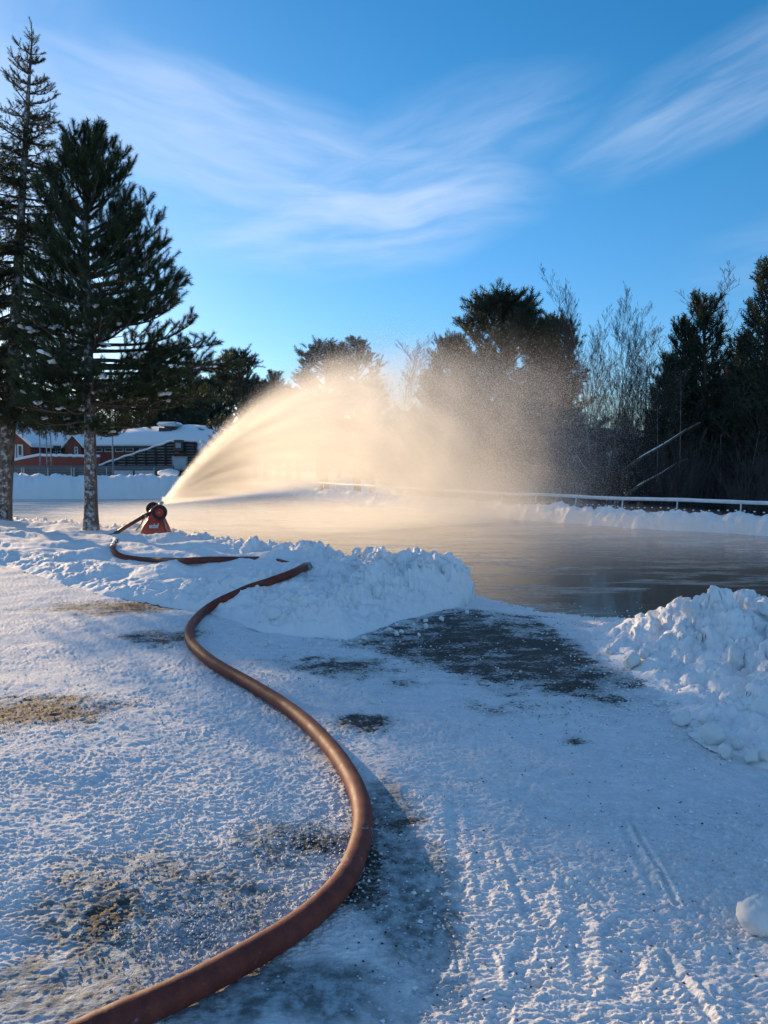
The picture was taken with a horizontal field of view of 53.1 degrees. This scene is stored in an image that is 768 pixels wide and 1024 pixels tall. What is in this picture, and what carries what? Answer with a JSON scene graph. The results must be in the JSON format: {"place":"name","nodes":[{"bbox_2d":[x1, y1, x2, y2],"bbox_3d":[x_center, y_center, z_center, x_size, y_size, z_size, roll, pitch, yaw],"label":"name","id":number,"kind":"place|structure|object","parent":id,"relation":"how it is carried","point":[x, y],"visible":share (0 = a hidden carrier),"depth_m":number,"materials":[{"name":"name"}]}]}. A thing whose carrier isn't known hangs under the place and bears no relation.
{"place":"outdoors","nodes":[
{"label":"outdoors","id":0,"kind":"place"},
{"bbox_2d":[0,427,767,1023],"bbox_3d":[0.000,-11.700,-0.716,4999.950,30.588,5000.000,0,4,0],"label":"ground","id":1,"kind":"structure","parent":0,"point":[56,777],"depth_m":3.59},
{"bbox_2d":[0,421,53,457],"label":"gabled house","id":2,"kind":"structure","parent":1,"relation":"on","point":[26,445],"depth_m":57.89,"materials":[{"name":"red wood"}]},
{"bbox_2d":[14,453,99,464],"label":"ramp wall","id":3,"kind":"structure","parent":1,"relation":"on","point":[64,459],"depth_m":55.88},
{"bbox_2d":[0,17,118,520],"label":"spruce tree","id":4,"kind":"object","parent":1,"relation":"on","point":[15,245],"visible":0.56,"depth_m":19.58,"materials":[{"name":"green plant"}]},
{"bbox_2d":[14,465,173,476],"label":"board fence","id":5,"kind":"object","parent":1,"relation":"on","point":[78,470],"visible":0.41,"depth_m":50.31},
{"bbox_2d":[100,387,129,428],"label":"conifer tree","id":6,"kind":"object","parent":1,"relation":"on","point":[108,411],"visible":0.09,"depth_m":82.12,"materials":[{"name":"green plant"}]},
{"bbox_2d":[2,116,246,530],"bbox_3d":[-5.848,-3.940,17.012,5.084,9.306,4.355,-3,4,-36],"label":"pine tree","id":7,"kind":"object","parent":1,"relation":"on","point":[108,313],"visible":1,"depth_m":16.33,"materials":[{"name":"green plant"}]},
{"bbox_2d":[120,381,166,428],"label":"pine tree","id":8,"kind":"object","parent":1,"relation":"on","point":[157,420],"visible":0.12,"depth_m":85.84,"materials":[{"name":"green plant"}]},
{"bbox_2d":[52,422,246,485],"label":"red building","id":9,"kind":"structure","parent":1,"relation":"on","point":[129,441],"depth_m":62.29,"materials":[{"name":"metal"}]},
{"bbox_2d":[99,439,210,476],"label":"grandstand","id":10,"kind":"object","parent":1,"relation":"on","point":[178,454],"visible":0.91,"depth_m":53.06,"materials":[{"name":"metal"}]},
{"bbox_2d":[12,472,305,498],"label":"snow bank","id":11,"kind":"structure","parent":1,"relation":"on","point":[65,486],"depth_m":41.87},
{"bbox_2d":[132,375,185,425],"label":"pine tree","id":12,"kind":"object","parent":1,"relation":"on","point":[173,381],"visible":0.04,"depth_m":91.06,"materials":[{"name":"green plant"}]},
{"bbox_2d":[161,400,183,423],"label":"pine tree","id":13,"kind":"object","parent":1,"relation":"on","point":[173,412],"visible":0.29,"depth_m":84.43,"materials":[{"name":"green plant"}]},
{"bbox_2d":[164,366,206,424],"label":"pine tree","id":14,"kind":"object","parent":1,"relation":"on","point":[194,374],"visible":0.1,"depth_m":93.03,"materials":[{"name":"green plant"}]},
{"bbox_2d":[173,373,228,425],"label":"pine tree","id":15,"kind":"object","parent":1,"relation":"on","point":[207,410],"visible":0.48,"depth_m":81.86,"materials":[{"name":"green plant"}]},
{"bbox_2d":[65,537,373,1023],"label":"hose","id":16,"kind":"object","parent":1,"relation":"on","point":[157,1002],"visible":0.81,"depth_m":2.78,"materials":[{"name":"rubber"}]},
{"bbox_2d":[202,373,250,454],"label":"pine tree","id":17,"kind":"object","parent":1,"relation":"on","point":[230,415],"visible":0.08,"depth_m":91.60,"materials":[{"name":"green plant"}]},
{"bbox_2d":[0,517,475,639],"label":"snow bank","id":18,"kind":"structure","parent":1,"relation":"on","point":[332,593],"depth_m":9.59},
{"bbox_2d":[109,501,171,534],"bbox_3d":[-5.237,0.167,16.511,1.318,0.791,0.772,-1,4,-15],"label":"water cannon","id":19,"kind":"object","parent":18,"relation":"on","point":[156,515],"visible":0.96,"depth_m":16.37,"materials":[{"name":"red metal"}]},
{"bbox_2d":[267,607,281,619],"bbox_3d":[-1.111,1.027,7.739,0.162,0.124,0.138,-20,-18,-45],"label":"snow chunk","id":20,"kind":"object","parent":18,"relation":"on","point":[274,613],"visible":1,"depth_m":7.70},
{"bbox_2d":[198,343,285,485],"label":"pine tree","id":21,"kind":"object","parent":1,"relation":"on","point":[237,394],"visible":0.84,"depth_m":46.08,"materials":[{"name":"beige plant"}]},
{"bbox_2d":[7,711,526,1023],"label":"ice crumbs","id":22,"kind":"object","parent":1,"relation":"on","point":[169,930],"visible":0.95,"depth_m":2.84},
{"bbox_2d":[243,376,290,479],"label":"pine tree","id":23,"kind":"object","parent":1,"relation":"on","point":[252,438],"visible":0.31,"depth_m":82.55,"materials":[{"name":"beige plant"}]},
{"bbox_2d":[249,369,306,479],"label":"conifer tree","id":24,"kind":"object","parent":1,"relation":"on","point":[276,378],"visible":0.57,"depth_m":82.90,"materials":[{"name":"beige plant"}]},
{"bbox_2d":[270,382,307,477],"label":"pine tree","id":25,"kind":"object","parent":1,"relation":"on","point":[288,471],"visible":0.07,"depth_m":96.99,"materials":[{"name":"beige plant"}]},
{"bbox_2d":[270,334,371,488],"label":"pine tree","id":26,"kind":"object","parent":1,"relation":"on","point":[319,411],"visible":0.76,"depth_m":53.10,"materials":[{"name":"green plant"}]},
{"bbox_2d":[328,335,391,491],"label":"pine tree","id":27,"kind":"object","parent":1,"relation":"on","point":[359,470],"visible":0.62,"depth_m":54.61,"materials":[{"name":"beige plant"}]},
{"bbox_2d":[347,378,397,491],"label":"pine tree","id":28,"kind":"object","parent":1,"relation":"on","point":[372,479],"visible":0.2,"depth_m":59.28,"materials":[{"name":"plant"}]},
{"bbox_2d":[0,589,758,1021],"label":"grit","id":29,"kind":"object","parent":1,"relation":"on","point":[392,801],"visible":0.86,"depth_m":4.07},
{"bbox_2d":[0,578,767,1023],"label":"snow crumbs","id":30,"kind":"object","parent":1,"relation":"on","point":[650,992],"visible":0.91,"depth_m":3.72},
{"bbox_2d":[364,332,443,489],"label":"birch tree","id":31,"kind":"object","parent":1,"relation":"on","point":[402,429],"visible":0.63,"depth_m":42.19,"materials":[{"name":"brown plant"}]},
{"bbox_2d":[356,341,461,493],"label":"birch tree","id":32,"kind":"object","parent":1,"relation":"on","point":[402,406],"visible":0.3,"depth_m":41.59,"materials":[{"name":"beige plant"}]},
{"bbox_2d":[405,367,450,495],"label":"pine tree","id":33,"kind":"object","parent":1,"relation":"on","point":[421,377],"visible":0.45,"depth_m":37.67,"materials":[{"name":"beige plant"}]},
{"bbox_2d":[397,373,474,496],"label":"conifer tree","id":34,"kind":"object","parent":1,"relation":"on","point":[421,493],"visible":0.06,"depth_m":46.34,"materials":[{"name":"green plant"}]},
{"bbox_2d":[419,327,484,498],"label":"pine tree","id":35,"kind":"object","parent":1,"relation":"on","point":[450,338],"visible":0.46,"depth_m":36.40,"materials":[{"name":"green plant"}]},
{"bbox_2d":[436,455,471,498],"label":"bare bush","id":36,"kind":"object","parent":1,"relation":"on","point":[456,471],"visible":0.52,"depth_m":35.24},
{"bbox_2d":[445,439,508,500],"bbox_3d":[4.216,-1.604,34.381,2.823,3.848,2.111,-3,5,-43],"label":"bare bush","id":37,"kind":"object","parent":1,"relation":"on","point":[473,484],"visible":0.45,"depth_m":34.03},
{"bbox_2d":[424,377,536,500],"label":"water spray","id":38,"kind":"object","parent":1,"relation":"on","point":[478,441],"visible":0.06,"depth_m":44.48,"materials":[{"name":"liquid"}]},
{"bbox_2d":[468,444,503,501],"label":"bare bush","id":39,"kind":"object","parent":1,"relation":"on","point":[486,481],"visible":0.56,"depth_m":31.92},
{"bbox_2d":[476,452,528,504],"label":"bare bush","id":40,"kind":"object","parent":1,"relation":"on","point":[508,479],"visible":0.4,"depth_m":32.32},
{"bbox_2d":[430,275,577,501],"bbox_3d":[5.217,-4.391,33.700,6.457,11.357,6.186,0,4,0],"label":"pine tree","id":41,"kind":"object","parent":1,"relation":"on","point":[515,314],"visible":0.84,"depth_m":32.65,"materials":[{"name":"green plant"}]},
{"bbox_2d":[487,454,547,504],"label":"bare bush","id":42,"kind":"object","parent":1,"relation":"on","point":[516,480],"visible":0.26,"depth_m":33.17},
{"bbox_2d":[270,483,767,535],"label":"snow bank","id":43,"kind":"structure","parent":1,"relation":"on","point":[740,522],"depth_m":23.66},
{"bbox_2d":[291,481,767,510],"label":"rail fence","id":44,"kind":"object","parent":43,"relation":"on","point":[740,502],"visible":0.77,"depth_m":24.84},
{"bbox_2d":[489,400,551,503],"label":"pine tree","id":45,"kind":"object","parent":1,"relation":"on","point":[539,409],"visible":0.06,"depth_m":46.07,"materials":[{"name":"green plant"}]},
{"bbox_2d":[521,442,561,503],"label":"bare bush","id":46,"kind":"object","parent":1,"relation":"on","point":[543,479],"visible":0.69,"depth_m":29.52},
{"bbox_2d":[505,435,588,504],"bbox_3d":[6.492,-0.951,31.478,3.832,4.424,2.865,1,4,16],"label":"bare bush","id":47,"kind":"object","parent":1,"relation":"on","point":[552,476],"visible":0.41,"depth_m":31.26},
{"bbox_2d":[521,446,581,503],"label":"bare bush","id":48,"kind":"object","parent":1,"relation":"on","point":[546,477],"visible":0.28,"depth_m":31.98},
{"bbox_2d":[511,309,592,500],"bbox_3d":[7.766,-3.961,35.810,3.960,11.233,3.794,3,5,42],"label":"pine tree","id":49,"kind":"object","parent":1,"relation":"on","point":[558,337],"visible":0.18,"depth_m":35.00,"materials":[{"name":"green plant"}]},
{"bbox_2d":[530,364,597,504],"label":"birch tree","id":50,"kind":"object","parent":1,"relation":"on","point":[553,395],"visible":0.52,"depth_m":33.63,"materials":[{"name":"brown plant"}]},
{"bbox_2d":[537,460,594,506],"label":"bare bush","id":51,"kind":"object","parent":1,"relation":"on","point":[576,489],"visible":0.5,"depth_m":30.26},
{"bbox_2d":[526,362,610,500],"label":"pine tree","id":52,"kind":"object","parent":1,"relation":"on","point":[572,407],"visible":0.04,"depth_m":49.59,"materials":[{"name":"green plant"}]},
{"bbox_2d":[539,304,617,499],"bbox_3d":[8.302,-3.445,32.853,3.247,10.156,2.844,1,4,21],"label":"birch tree","id":53,"kind":"object","parent":1,"relation":"on","point":[587,384],"visible":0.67,"depth_m":32.10,"materials":[{"name":"grey plant"}]},
{"bbox_2d":[547,409,617,502],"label":"birch tree","id":54,"kind":"object","parent":1,"relation":"on","point":[571,438],"visible":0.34,"depth_m":32.38,"materials":[{"name":"brown plant"}]},
{"bbox_2d":[539,263,631,505],"bbox_3d":[8.415,-4.122,30.930,3.736,11.685,3.272,-3,5,-44],"label":"birch tree","id":55,"kind":"object","parent":1,"relation":"on","point":[571,336],"visible":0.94,"depth_m":30.54,"materials":[{"name":"brown plant"}]},
{"bbox_2d":[555,427,620,504],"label":"pine tree","id":56,"kind":"object","parent":1,"relation":"on","point":[587,457],"visible":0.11,"depth_m":46.95,"materials":[{"name":"green plant"}]},
{"bbox_2d":[556,458,620,507],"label":"bare bush","id":57,"kind":"object","parent":1,"relation":"on","point":[581,483],"visible":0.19,"depth_m":31.29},
{"bbox_2d":[577,453,623,509],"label":"bare bush","id":58,"kind":"object","parent":1,"relation":"on","point":[596,488],"visible":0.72,"depth_m":27.40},
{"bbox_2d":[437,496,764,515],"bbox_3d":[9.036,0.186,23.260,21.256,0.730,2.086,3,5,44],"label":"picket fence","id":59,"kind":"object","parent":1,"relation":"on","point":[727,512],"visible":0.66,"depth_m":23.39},
{"bbox_2d":[569,413,633,503],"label":"birch tree","id":60,"kind":"object","parent":1,"relation":"on","point":[579,428],"visible":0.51,"depth_m":31.14,"materials":[{"name":"brown plant"}]},
{"bbox_2d":[572,400,636,504],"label":"birch tree","id":61,"kind":"object","parent":1,"relation":"on","point":[601,443],"visible":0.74,"depth_m":28.87,"materials":[{"name":"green plant"}]},
{"bbox_2d":[576,365,636,493],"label":"birch tree","id":62,"kind":"object","parent":1,"relation":"on","point":[604,443],"visible":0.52,"depth_m":31.32,"materials":[{"name":"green plant"}]},
{"bbox_2d":[581,454,635,508],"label":"bare bush","id":63,"kind":"object","parent":1,"relation":"on","point":[615,483],"visible":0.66,"depth_m":27.26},
{"bbox_2d":[559,280,659,483],"bbox_3d":[9.592,-3.794,31.566,3.388,11.021,4.722,-2,4,-30],"label":"birch tree","id":64,"kind":"object","parent":1,"relation":"on","point":[635,340],"visible":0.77,"depth_m":31.61,"materials":[{"name":"brown plant"}]},
{"bbox_2d":[581,290,643,502],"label":"birch tree","id":65,"kind":"object","parent":1,"relation":"on","point":[617,334],"visible":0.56,"depth_m":32.14,"materials":[{"name":"grey plant"}]},
{"bbox_2d":[575,448,651,509],"bbox_3d":[8.273,-0.614,27.691,2.544,3.501,1.902,0,4,7],"label":"bare bush","id":66,"kind":"object","parent":1,"relation":"on","point":[630,480],"visible":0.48,"depth_m":27.45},
{"bbox_2d":[574,461,654,507],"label":"bare bush","id":67,"kind":"object","parent":1,"relation":"on","point":[604,485],"visible":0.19,"depth_m":28.76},
{"bbox_2d":[588,371,645,505],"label":"birch tree","id":68,"kind":"object","parent":1,"relation":"on","point":[627,425],"visible":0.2,"depth_m":32.70,"materials":[{"name":"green plant"}]},
{"bbox_2d":[597,413,653,504],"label":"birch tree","id":69,"kind":"object","parent":1,"relation":"on","point":[618,452],"visible":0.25,"depth_m":32.02,"materials":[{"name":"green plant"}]},
{"bbox_2d":[610,379,650,495],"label":"birch tree","id":70,"kind":"object","parent":1,"relation":"on","point":[630,426],"visible":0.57,"depth_m":30.92,"materials":[{"name":"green plant"}]},
{"bbox_2d":[614,352,654,496],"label":"birch tree","id":71,"kind":"object","parent":1,"relation":"on","point":[637,405],"visible":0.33,"depth_m":31.70,"materials":[{"name":"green plant"}]},
{"bbox_2d":[617,460,664,512],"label":"bare bush","id":72,"kind":"object","parent":1,"relation":"on","point":[643,490],"visible":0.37,"depth_m":27.29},
{"bbox_2d":[609,336,687,489],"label":"tree","id":73,"kind":"object","parent":1,"relation":"on","point":[646,387],"visible":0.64,"depth_m":29.55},
{"bbox_2d":[598,379,703,506],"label":"birch tree","id":74,"kind":"object","parent":1,"relation":"on","point":[655,426],"visible":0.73,"depth_m":28.05,"materials":[{"name":"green plant"}]},
{"bbox_2d":[624,458,687,496],"bbox_3d":[9.421,-1.200,26.585,2.596,1.370,0.130,-1,4,-19],"label":"leaning log","id":75,"kind":"object","parent":1,"relation":"on","point":[629,492],"visible":0.73,"depth_m":26.36,"materials":[{"name":"brown wood"}]},
{"bbox_2d":[621,422,700,471],"bbox_3d":[9.732,-2.288,26.895,3.250,1.802,0.130,-1,4,-18],"label":"leaning log","id":76,"kind":"object","parent":1,"relation":"on","point":[628,466],"visible":0.94,"depth_m":26.80,"materials":[{"name":"brown wood"}]},
{"bbox_2d":[605,325,721,432],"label":"birch tree","id":77,"kind":"object","parent":1,"relation":"on","point":[653,331],"visible":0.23,"depth_m":34.80,"materials":[{"name":"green plant"}]},
{"bbox_2d":[622,437,708,512],"bbox_3d":[10.059,-0.581,27.526,2.328,4.426,3.113,3,5,42],"label":"bare bush","id":78,"kind":"object","parent":1,"relation":"on","point":[663,505],"visible":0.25,"depth_m":27.05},
{"bbox_2d":[629,349,707,509],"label":"conifer tree","id":79,"kind":"object","parent":1,"relation":"on","point":[668,360],"visible":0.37,"depth_m":28.61,"materials":[{"name":"green plant"}]},
{"bbox_2d":[625,429,712,511],"bbox_3d":[9.652,-0.864,25.683,2.335,3.952,3.122,-2,4,-26],"label":"bare bush","id":80,"kind":"object","parent":1,"relation":"on","point":[660,504],"visible":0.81,"depth_m":25.90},
{"bbox_2d":[614,359,731,506],"bbox_3d":[10.704,-1.890,28.495,4.203,7.546,3.016,0,4,5],"label":"birch tree","id":81,"kind":"object","parent":1,"relation":"on","point":[672,403],"visible":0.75,"depth_m":27.93,"materials":[{"name":"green plant"}]},
{"bbox_2d":[586,585,767,769],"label":"snow pile","id":82,"kind":"object","parent":1,"relation":"on","point":[713,620],"visible":0.9,"depth_m":6.07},
{"bbox_2d":[622,651,640,668],"bbox_3d":[1.988,1.191,6.177,0.145,0.126,0.135,-13,-11,-13],"label":"snow chunk","id":83,"kind":"object","parent":82,"relation":"on","point":[631,660],"visible":1,"depth_m":6.13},
{"bbox_2d":[681,601,694,614],"bbox_3d":[2.759,0.865,6.936,0.137,0.117,0.117,11,34,-17],"label":"snow chunk","id":84,"kind":"object","parent":82,"relation":"on","point":[687,607],"visible":1,"depth_m":6.91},
{"bbox_2d":[699,721,725,744],"bbox_3d":[1.927,1.302,4.508,0.152,0.134,0.132,-12,12,41],"label":"snow chunk","id":85,"kind":"object","parent":82,"relation":"on","point":[712,733],"visible":1,"depth_m":4.47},
{"bbox_2d":[727,646,744,670],"bbox_3d":[2.707,1.122,5.895,0.147,0.178,0.192,2,4,30],"label":"snow chunk","id":86,"kind":"object","parent":82,"relation":"on","point":[735,655],"visible":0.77,"depth_m":5.83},
{"bbox_2d":[731,737,744,749],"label":"snow chunk","id":87,"kind":"object","parent":82,"relation":"on","point":[737,743],"visible":1,"depth_m":4.39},
{"bbox_2d":[744,746,757,762],"bbox_3d":[2.024,1.338,4.237,0.073,0.093,0.093,1,-8,14],"label":"snow chunk","id":88,"kind":"object","parent":82,"relation":"on","point":[751,754],"visible":1,"depth_m":4.21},
{"bbox_2d":[756,598,767,615],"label":"snow chunk","id":89,"kind":"object","parent":82,"relation":"on","point":[762,606],"visible":1,"depth_m":6.74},
{"bbox_2d":[633,435,722,512],"bbox_3d":[9.865,-0.642,25.704,2.580,3.942,1.929,-1,4,-9],"label":"bare bush","id":90,"kind":"object","parent":1,"relation":"on","point":[694,493],"visible":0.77,"depth_m":25.66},
{"bbox_2d":[671,709,691,726],"bbox_3d":[1.868,1.294,4.830,0.125,0.126,0.086,20,-5,45],"label":"snow chunk","id":91,"kind":"object","parent":1,"relation":"on","point":[682,718],"visible":1,"depth_m":4.80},
{"bbox_2d":[646,312,717,491],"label":"conifer tree","id":92,"kind":"object","parent":1,"relation":"on","point":[681,336],"visible":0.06,"depth_m":30.36,"materials":[{"name":"green plant"}]},
{"bbox_2d":[643,454,720,512],"bbox_3d":[11.170,-0.089,27.982,2.724,4.161,3.812,3,4,37],"label":"bare bush","id":93,"kind":"object","parent":1,"relation":"on","point":[706,470],"visible":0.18,"depth_m":27.23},
{"bbox_2d":[654,288,756,513],"bbox_3d":[12.431,-3.319,29.959,4.185,10.671,3.848,-1,4,-17],"label":"conifer tree","id":94,"kind":"object","parent":1,"relation":"on","point":[698,356],"visible":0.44,"depth_m":29.36,"materials":[{"name":"green plant"}]},
{"bbox_2d":[652,260,758,393],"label":"birch tree","id":95,"kind":"object","parent":1,"relation":"on","point":[728,284],"visible":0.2,"depth_m":34.37,"materials":[{"name":"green plant"}]},
{"bbox_2d":[684,473,738,514],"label":"bare bush","id":96,"kind":"object","parent":1,"relation":"on","point":[712,496],"visible":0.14,"depth_m":27.45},
{"bbox_2d":[660,438,766,514],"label":"bare bush","id":97,"kind":"object","parent":1,"relation":"on","point":[707,480],"visible":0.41,"depth_m":27.19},
{"bbox_2d":[679,438,760,511],"bbox_3d":[12.006,-0.360,28.213,3.535,4.634,2.644,0,4,5],"label":"bare bush","id":98,"kind":"object","parent":1,"relation":"on","point":[717,470],"visible":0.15,"depth_m":27.55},
{"bbox_2d":[717,743,732,759],"bbox_3d":[1.923,1.347,4.329,0.075,0.088,0.084,-1,4,-23],"label":"snow chunk","id":99,"kind":"object","parent":1,"relation":"on","point":[724,750],"visible":1,"depth_m":4.31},
{"bbox_2d":[686,475,767,514],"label":"bare bush","id":100,"kind":"object","parent":1,"relation":"on","point":[729,506],"visible":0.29,"depth_m":25.49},
{"bbox_2d":[691,443,767,515],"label":"bare bush","id":101,"kind":"object","parent":1,"relation":"on","point":[739,481],"visible":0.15,"depth_m":26.38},
{"bbox_2d":[696,360,763,497],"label":"birch tree","id":102,"kind":"object","parent":1,"relation":"on","point":[736,445],"visible":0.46,"depth_m":27.78,"materials":[{"name":"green plant"}]},
{"bbox_2d":[698,252,767,513],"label":"conifer tree","id":103,"kind":"object","parent":1,"relation":"on","point":[757,350],"visible":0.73,"depth_m":27.43,"materials":[{"name":"green plant"}]},
{"bbox_2d":[709,331,760,481],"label":"conifer tree","id":104,"kind":"object","parent":1,"relation":"on","point":[739,341],"visible":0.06,"depth_m":32.40,"materials":[{"name":"green plant"}]},
{"bbox_2d":[711,448,767,515],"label":"bare bush","id":105,"kind":"object","parent":1,"relation":"on","point":[744,496],"visible":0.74,"depth_m":23.99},
{"bbox_2d":[723,457,767,515],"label":"bare bush","id":106,"kind":"object","parent":1,"relation":"on","point":[765,508],"visible":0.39,"depth_m":25.06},
{"bbox_2d":[736,894,767,937],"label":"snow chunk","id":107,"kind":"object","parent":1,"relation":"on","point":[752,914],"visible":1,"depth_m":2.68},
{"bbox_2d":[745,444,767,513],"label":"bare bush","id":108,"kind":"object","parent":1,"relation":"on","point":[761,477],"visible":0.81,"depth_m":23.47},
{"bbox_2d":[0,0,767,441],"label":"sky","id":109,"kind":"structure","parent":0,"point":[317,163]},
{"bbox_2d":[13,496,767,617],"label":"ice","id":110,"kind":"structure","parent":0,"point":[592,571],"depth_m":17.57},
{"bbox_2d":[173,300,696,535],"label":"water droplets","id":111,"kind":"object","parent":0,"point":[465,426],"visible":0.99,"depth_m":22.30,"materials":[{"name":"white"}]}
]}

